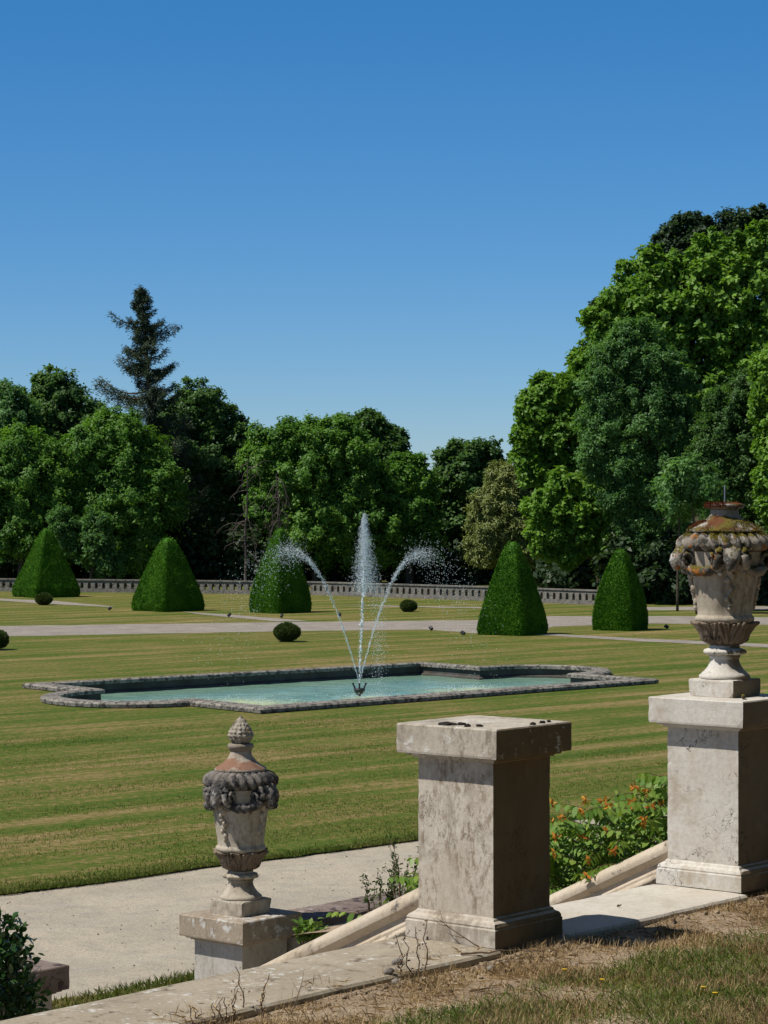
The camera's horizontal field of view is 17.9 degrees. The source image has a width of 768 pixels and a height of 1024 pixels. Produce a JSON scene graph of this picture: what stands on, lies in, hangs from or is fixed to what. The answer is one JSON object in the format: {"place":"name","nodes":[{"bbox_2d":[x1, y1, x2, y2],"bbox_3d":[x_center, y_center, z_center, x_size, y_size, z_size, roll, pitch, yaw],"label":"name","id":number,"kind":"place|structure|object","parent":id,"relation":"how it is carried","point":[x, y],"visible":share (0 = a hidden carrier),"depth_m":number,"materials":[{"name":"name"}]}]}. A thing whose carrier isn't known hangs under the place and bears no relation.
{"place":"outdoors","nodes":[
{"label":"outdoors","id":0,"kind":"place"},
{"bbox_2d":[0,599,109,606],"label":"narrow path","id":1,"kind":"structure","parent":0,"point":[52,602],"depth_m":104.49,"materials":[{"name":"gravel"}]},
{"bbox_2d":[185,611,302,620],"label":"narrow path","id":2,"kind":"structure","parent":0,"point":[257,618],"depth_m":89.63,"materials":[{"name":"beige gravel"}]},
{"bbox_2d":[296,922,346,934],"bbox_3d":[3.498,2.535,18.995,3.230,0.690,9.000,0,0,40],"label":"flower bed","id":3,"kind":"object","parent":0,"point":[330,928],"visible":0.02,"depth_m":16.59,"materials":[{"name":"soil"}]},
{"bbox_2d":[291,916,327,945],"bbox_3d":[-0.505,2.855,16.620,0.262,0.202,0.222,0,0,0],"label":"weed","id":4,"kind":"object","parent":3,"relation":"on","point":[302,924],"visible":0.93,"depth_m":16.59,"materials":[{"name":"green plant"}]},
{"bbox_2d":[359,873,385,912],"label":"weed","id":5,"kind":"object","parent":3,"relation":"on","point":[366,899],"visible":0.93,"depth_m":16.86,"materials":[{"name":"green plant"}]},
{"bbox_2d":[372,853,401,905],"bbox_3d":[0.023,2.546,16.757,0.208,0.409,0.225,0,0,0],"label":"weed","id":6,"kind":"object","parent":3,"relation":"on","point":[390,894],"visible":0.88,"depth_m":16.75,"materials":[{"name":"green plant"}]},
{"bbox_2d":[381,835,418,898],"bbox_3d":[0.145,2.473,16.628,0.318,0.515,0.310,0,0,25],"label":"weed","id":7,"kind":"object","parent":3,"relation":"on","point":[406,872],"visible":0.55,"depth_m":16.63,"materials":[{"name":"green plant"}]},
{"bbox_2d":[326,763,715,922],"bbox_3d":[1.251,2.488,15.850,2.945,1.906,2.081,0,0,39],"label":"flowering shrub","id":8,"kind":"object","parent":3,"relation":"on","point":[633,830],"visible":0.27,"depth_m":14.99,"materials":[{"name":"green plant"}]},
{"bbox_2d":[0,815,666,1000],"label":"gravel path","id":9,"kind":"structure","parent":0,"point":[81,948],"depth_m":24.23,"materials":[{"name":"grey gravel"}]},
{"bbox_2d":[0,908,51,1020],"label":"laurel bush","id":10,"kind":"object","parent":9,"relation":"on","point":[14,983],"visible":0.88,"depth_m":14.08,"materials":[{"name":"green plant"}]},
{"bbox_2d":[0,958,69,1019],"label":"stone pillar","id":11,"kind":"structure","parent":9,"relation":"on","point":[57,978],"depth_m":14.84,"materials":[{"name":"grey stone"}]},
{"bbox_2d":[52,967,194,1009],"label":"grass verge","id":12,"kind":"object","parent":9,"relation":"on","point":[107,994],"depth_m":19.63,"materials":[{"name":"green plant"}]},
{"bbox_2d":[179,908,301,979],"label":"stone pillar","id":13,"kind":"structure","parent":9,"relation":"on","point":[225,944],"depth_m":16.65,"materials":[{"name":"grey stone"}]},
{"bbox_2d":[203,716,278,916],"bbox_3d":[-0.988,2.083,16.835,0.527,1.355,0.528,0,0,-11],"label":"stone urn","id":14,"kind":"object","parent":13,"relation":"on","point":[240,793],"visible":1,"depth_m":16.70,"materials":[{"name":"beige stone"}]},
{"bbox_2d":[261,888,442,965],"bbox_3d":[-0.922,2.935,13.644,3.250,2.130,0.295,0,0,40],"label":"stair rail","id":15,"kind":"object","parent":9,"relation":"on","point":[385,922],"visible":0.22,"depth_m":12.82,"materials":[{"name":"stone"}]},
{"bbox_2d":[287,840,662,951],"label":"wall","id":16,"kind":"structure","parent":9,"relation":"on","point":[354,905],"depth_m":17.36,"materials":[{"name":"beige stone"}]},
{"bbox_2d":[549,840,700,905],"bbox_3d":[0.550,2.935,15.411,3.250,2.130,0.296,0,0,40],"label":"stair rail","id":17,"kind":"object","parent":9,"relation":"on","point":[637,870],"visible":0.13,"depth_m":14.56,"materials":[{"name":"stone"}]},
{"bbox_3d":[-4.244,3.150,6.722,0.550,1.700,15.750,0,0,40],"label":"retaining wall","id":18,"kind":"object","parent":9,"relation":"on","visible":0},
{"bbox_2d":[0,936,501,1023],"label":"coping slab","id":19,"kind":"structure","parent":18,"relation":"on","point":[359,965],"depth_m":11.12,"materials":[{"name":"stone"}]},
{"bbox_2d":[187,998,225,1023],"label":"weed","id":20,"kind":"object","parent":19,"relation":"on","point":[219,1011],"visible":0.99,"depth_m":10.35,"materials":[{"name":"plant"}]},
{"bbox_2d":[208,980,240,1023],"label":"weed","id":21,"kind":"object","parent":19,"relation":"on","point":[233,1009],"visible":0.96,"depth_m":10.49,"materials":[{"name":"plant"}]},
{"bbox_2d":[384,968,394,974],"bbox_3d":[0.025,2.143,11.399,0.054,0.037,0.040,0,0,0],"label":"pebble","id":22,"kind":"object","parent":19,"relation":"on","point":[388,971],"visible":1,"depth_m":11.39,"materials":[{"name":"grey stone"}]},
{"bbox_2d":[391,958,402,964],"bbox_3d":[0.062,2.143,11.639,0.054,0.036,0.043,0,0,0],"label":"pebble","id":23,"kind":"object","parent":19,"relation":"on","point":[394,961],"visible":0.78,"depth_m":11.62,"materials":[{"name":"grey stone"}]},
{"bbox_2d":[394,920,430,978],"bbox_3d":[0.110,2.075,11.425,0.174,0.339,0.219,0,0,44],"label":"weed","id":24,"kind":"object","parent":19,"relation":"on","point":[411,973],"visible":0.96,"depth_m":11.45,"materials":[{"name":"plant"}]},
{"bbox_2d":[436,912,478,946],"bbox_3d":[0.331,2.069,12.129,0.275,0.171,0.126,0,0,42],"label":"dry twig","id":25,"kind":"object","parent":19,"relation":"on","point":[456,932],"visible":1,"depth_m":12.13,"materials":[{"name":"brown wood"}]},
{"bbox_2d":[396,715,571,948],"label":"stone pillar","id":26,"kind":"structure","parent":19,"relation":"on","point":[484,832],"depth_m":12.26,"materials":[{"name":"stone"}]},
{"bbox_2d":[460,943,546,954],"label":"dry twig","id":27,"kind":"object","parent":19,"relation":"on","point":[466,953],"visible":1,"depth_m":11.89,"materials":[{"name":"brown wood"}]},
{"bbox_2d":[489,884,746,952],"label":"landing slab","id":28,"kind":"structure","parent":18,"relation":"on","point":[642,906],"depth_m":13.33,"materials":[{"name":"stone"}]},
{"bbox_2d":[648,692,767,892],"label":"stone pillar","id":29,"kind":"structure","parent":28,"relation":"on","point":[717,817],"depth_m":14.01,"materials":[{"name":"stone"}]},
{"bbox_2d":[669,485,767,697],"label":"stone urn","id":30,"kind":"object","parent":29,"relation":"on","point":[719,556],"visible":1,"depth_m":14.08,"materials":[{"name":"stone"}]},
{"bbox_2d":[0,579,767,892],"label":"lawn","id":31,"kind":"structure","parent":0,"point":[618,713],"depth_m":45.67,"materials":[{"name":"green plant"}]},
{"bbox_2d":[0,630,9,648],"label":"box ball","id":32,"kind":"object","parent":31,"relation":"on","point":[4,638],"visible":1,"depth_m":68.56,"materials":[{"name":"green plant"}]},
{"bbox_2d":[0,377,44,487],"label":"ash tree","id":33,"kind":"object","parent":31,"relation":"on","point":[12,405],"visible":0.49,"depth_m":132.32,"materials":[{"name":"green plant"}]},
{"bbox_2d":[0,417,76,574],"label":"ash tree","id":34,"kind":"object","parent":31,"relation":"on","point":[29,497],"visible":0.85,"depth_m":124.91,"materials":[{"name":"green plant"}]},
{"bbox_2d":[34,592,52,604],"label":"box ball","id":35,"kind":"object","parent":31,"relation":"on","point":[43,598],"visible":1,"depth_m":101.56,"materials":[{"name":"green plant"}]},
{"bbox_2d":[12,528,80,597],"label":"clipped yew","id":36,"kind":"object","parent":31,"relation":"on","point":[46,568],"visible":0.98,"depth_m":111.17,"materials":[{"name":"green plant"}]},
{"bbox_2d":[18,363,110,481],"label":"maple tree","id":37,"kind":"object","parent":31,"relation":"on","point":[59,397],"visible":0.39,"depth_m":135.04,"materials":[{"name":"green plant"}]},
{"bbox_2d":[45,502,127,587],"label":"ash tree","id":38,"kind":"object","parent":31,"relation":"on","point":[97,551],"visible":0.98,"depth_m":123.14,"materials":[{"name":"green plant"}]},
{"bbox_2d":[38,404,195,586],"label":"ash tree","id":39,"kind":"object","parent":31,"relation":"on","point":[126,478],"visible":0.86,"depth_m":125.89,"materials":[{"name":"green plant"}]},
{"bbox_2d":[91,284,210,535],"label":"spruce tree","id":40,"kind":"object","parent":31,"relation":"on","point":[151,402],"visible":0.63,"depth_m":129.83,"materials":[{"name":"green plant"}]},
{"bbox_2d":[131,536,205,611],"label":"clipped yew","id":41,"kind":"object","parent":31,"relation":"on","point":[167,582],"visible":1,"depth_m":95.53,"materials":[{"name":"green plant"}]},
{"bbox_2d":[157,375,260,548],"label":"lime tree","id":42,"kind":"object","parent":31,"relation":"on","point":[218,436],"visible":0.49,"depth_m":132.92,"materials":[{"name":"green plant"}]},
{"bbox_2d":[217,461,263,580],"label":"dead tree","id":43,"kind":"object","parent":31,"relation":"on","point":[245,548],"visible":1,"depth_m":123.96,"materials":[{"name":"brown wood"}]},
{"bbox_2d":[261,473,292,551],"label":"dead tree","id":44,"kind":"object","parent":31,"relation":"on","point":[278,512],"visible":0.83,"depth_m":124.47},
{"bbox_2d":[249,527,311,613],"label":"clipped yew","id":45,"kind":"object","parent":31,"relation":"on","point":[294,597],"visible":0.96,"depth_m":93.93,"materials":[{"name":"green plant"}]},
{"bbox_2d":[273,622,300,641],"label":"box ball","id":46,"kind":"object","parent":31,"relation":"on","point":[287,632],"visible":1,"depth_m":72.84,"materials":[{"name":"green plant"}]},
{"bbox_2d":[0,578,597,604],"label":"balustrade","id":47,"kind":"object","parent":31,"relation":"on","point":[566,596],"visible":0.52,"depth_m":111.40,"materials":[{"name":"grey stone"}]},
{"bbox_2d":[0,804,625,893],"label":"lawn edge grass","id":48,"kind":"structure","parent":31,"relation":"on","point":[271,855],"depth_m":26.63,"materials":[{"name":"green plant"}]},
{"bbox_2d":[234,410,405,580],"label":"ash tree","id":49,"kind":"object","parent":31,"relation":"on","point":[332,497],"visible":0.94,"depth_m":127.04,"materials":[{"name":"green plant"}]},
{"bbox_2d":[22,662,658,713],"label":"ornamental pond","id":50,"kind":"structure","parent":31,"relation":"on","point":[81,693],"depth_m":55.44,"materials":[{"name":"grey stone"}]},
{"bbox_2d":[101,675,569,704],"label":"pond water","id":51,"kind":"structure","parent":50,"relation":"in","point":[332,689],"depth_m":55.91,"materials":[{"name":"teal liquid"}]},
{"bbox_2d":[168,683,512,704],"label":"splash drops","id":52,"kind":"object","parent":51,"relation":"on","point":[350,696],"visible":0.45,"depth_m":53.07,"materials":[{"name":"white liquid"}]},
{"bbox_2d":[352,683,366,696],"bbox_3d":[-0.540,4.080,53.700,0.267,0.660,0.248,0,0,-43],"label":"fountain nozzle","id":53,"kind":"object","parent":51,"relation":"in","point":[359,691],"visible":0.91,"depth_m":53.64,"materials":[{"name":"black metal"}]},
{"bbox_2d":[183,537,358,688],"bbox_3d":[-2.559,2.267,52.355,1.536,3.742,4.749,0,0,43],"label":"water jet","id":54,"kind":"object","parent":53,"relation":"on","point":[316,571],"visible":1,"depth_m":52.74,"materials":[{"name":"white"}]},
{"bbox_2d":[345,511,393,695],"bbox_3d":[-0.326,2.068,53.708,1.149,4.192,0.789,0,0,0],"label":"water jet","id":55,"kind":"object","parent":53,"relation":"on","point":[364,559],"visible":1,"depth_m":53.69,"materials":[{"name":"white"}]},
{"bbox_2d":[360,529,498,686],"bbox_3d":[1.491,2.258,54.763,2.165,3.752,4.051,0,0,34],"label":"water jet","id":56,"kind":"object","parent":53,"relation":"on","point":[419,552],"visible":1,"depth_m":54.41,"materials":[{"name":"white"}]},
{"bbox_2d":[339,406,412,580],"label":"oak tree","id":57,"kind":"object","parent":31,"relation":"on","point":[392,437],"visible":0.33,"depth_m":133.32,"materials":[{"name":"green plant"}]},
{"bbox_2d":[0,457,767,604],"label":"woodland undergrowth","id":58,"kind":"object","parent":31,"relation":"on","point":[209,558],"visible":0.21,"depth_m":128.14,"materials":[{"name":"green plant"}]},
{"bbox_2d":[0,616,767,635],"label":"gravel avenue","id":59,"kind":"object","parent":31,"relation":"on","point":[468,626],"visible":0.67,"depth_m":82.67,"materials":[{"name":"beige gravel"}]},
{"bbox_2d":[400,599,417,611],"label":"box ball","id":60,"kind":"object","parent":31,"relation":"on","point":[406,605],"visible":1,"depth_m":94.70,"materials":[{"name":"green plant"}]},
{"bbox_2d":[375,450,448,583],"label":"cherry tree","id":61,"kind":"object","parent":31,"relation":"on","point":[412,481],"visible":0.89,"depth_m":128.17,"materials":[{"name":"green plant"}]},
{"bbox_2d":[430,435,527,569],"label":"chestnut tree","id":62,"kind":"object","parent":31,"relation":"on","point":[462,465],"visible":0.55,"depth_m":132.03,"materials":[{"name":"green plant"}]},
{"bbox_2d":[458,458,539,569],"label":"tree","id":63,"kind":"object","parent":31,"relation":"on","point":[497,519],"visible":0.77,"depth_m":117.38,"materials":[{"name":"green plant"}]},
{"bbox_2d":[476,541,548,635],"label":"clipped yew","id":64,"kind":"object","parent":31,"relation":"on","point":[512,605],"visible":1,"depth_m":77.02,"materials":[{"name":"green plant"}]},
{"bbox_2d":[506,368,600,589],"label":"plane tree","id":65,"kind":"object","parent":31,"relation":"on","point":[541,437],"visible":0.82,"depth_m":110.36,"materials":[{"name":"green plant"}]},
{"bbox_2d":[517,465,615,572],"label":"plane tree","id":66,"kind":"object","parent":31,"relation":"on","point":[567,523],"visible":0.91,"depth_m":106.38,"materials":[{"name":"green plant"}]},
{"bbox_2d":[580,296,598,345],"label":"oak tree","id":67,"kind":"object","parent":31,"relation":"on","point":[591,302],"visible":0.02,"depth_m":123.87,"materials":[{"name":"green plant"}]},
{"bbox_2d":[591,548,648,630],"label":"clipped yew","id":68,"kind":"object","parent":31,"relation":"on","point":[620,603],"visible":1,"depth_m":79.99,"materials":[{"name":"green plant"}]},
{"bbox_2d":[570,313,708,600],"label":"locust tree","id":69,"kind":"object","parent":31,"relation":"on","point":[652,415],"visible":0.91,"depth_m":103.38,"materials":[{"name":"green plant"}]},
{"bbox_2d":[561,219,767,521],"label":"plane tree","id":70,"kind":"object","parent":31,"relation":"on","point":[704,293],"visible":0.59,"depth_m":113.05,"materials":[{"name":"green plant"}]},
{"bbox_2d":[644,466,706,610],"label":"slender tree","id":71,"kind":"object","parent":31,"relation":"on","point":[668,513],"visible":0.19,"depth_m":95.45,"materials":[{"name":"green plant"}]},
{"bbox_2d":[651,450,729,613],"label":"slender tree","id":72,"kind":"object","parent":31,"relation":"on","point":[698,495],"visible":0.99,"depth_m":92.42,"materials":[{"name":"green plant"}]},
{"bbox_2d":[647,202,767,255],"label":"oak tree","id":73,"kind":"object","parent":31,"relation":"on","point":[677,231],"visible":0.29,"depth_m":127.40,"materials":[{"name":"green plant"}]},
{"bbox_2d":[681,364,767,533],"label":"hornbeam tree","id":74,"kind":"object","parent":31,"relation":"on","point":[723,433],"visible":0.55,"depth_m":100.28,"materials":[{"name":"green plant"}]},
{"bbox_2d":[746,341,767,530],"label":"plane tree","id":75,"kind":"object","parent":31,"relation":"on","point":[757,411],"visible":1,"depth_m":98.74,"materials":[{"name":"green plant"}]},
{"bbox_2d":[0,0,767,469],"label":"sky","id":76,"kind":"structure","parent":0,"point":[409,211],"materials":[{"name":"blue"}]},
{"bbox_2d":[360,605,479,607],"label":"narrow path","id":77,"kind":"structure","parent":0,"point":[422,606],"depth_m":100.07,"materials":[{"name":"gravel"}]},
{"bbox_2d":[151,891,767,1023],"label":"dry grass","id":78,"kind":"structure","parent":0,"point":[686,935],"depth_m":11.21,"materials":[{"name":"plant"}]},
{"bbox_2d":[229,894,767,1023],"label":"terrace ground","id":79,"kind":"structure","parent":0,"point":[702,919],"depth_m":11.17,"materials":[{"name":"soil"}]},
{"bbox_2d":[234,966,270,1018],"bbox_3d":[-0.558,2.115,10.627,0.184,0.271,0.106,0,0,40],"label":"weed","id":80,"kind":"object","parent":79,"relation":"on","point":[261,1007],"visible":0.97,"depth_m":10.59,"materials":[{"name":"plant"}]},
{"bbox_2d":[288,971,315,1015],"bbox_3d":[-0.384,2.098,10.674,0.106,0.162,0.221,0,0,38],"label":"dry twig","id":81,"kind":"object","parent":79,"relation":"on","point":[298,992],"visible":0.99,"depth_m":10.67,"materials":[{"name":"brown wood"}]},
{"bbox_2d":[470,984,498,991],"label":"dry twig","id":82,"kind":"object","parent":79,"relation":"on","point":[475,990],"visible":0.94,"depth_m":11.09,"materials":[{"name":"brown wood"}]},
{"bbox_2d":[246,895,767,1023],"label":"soil crumbs","id":83,"kind":"object","parent":79,"relation":"on","point":[355,992],"visible":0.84,"depth_m":11.71,"materials":[{"name":"brown soil"}]},
{"bbox_2d":[350,917,767,1023],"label":"terrace grass","id":84,"kind":"structure","parent":0,"point":[665,995],"depth_m":10.83,"materials":[{"name":"green plant"}]},
{"bbox_2d":[537,633,767,646],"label":"narrow path","id":85,"kind":"structure","parent":0,"point":[666,640],"depth_m":74.17,"materials":[{"name":"beige gravel"}]},
{"bbox_2d":[647,607,767,609],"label":"woodland path","id":86,"kind":"structure","parent":0,"point":[689,608],"depth_m":97.99,"materials":[{"name":"beige gravel"}]},
{"label":"ground","id":87,"kind":"structure","parent":0,"visible":0},
{"bbox_3d":[5.512,3.178,18.443,0.530,1.645,11.750,0,0,40],"label":"retaining wall","id":88,"kind":"object","parent":87,"relation":"on","visible":0},
{"bbox_2d":[716,887,767,897],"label":"terrace border","id":89,"kind":"object","parent":88,"relation":"on","point":[757,892],"depth_m":14.53,"materials":[{"name":"stone"}]}
]}

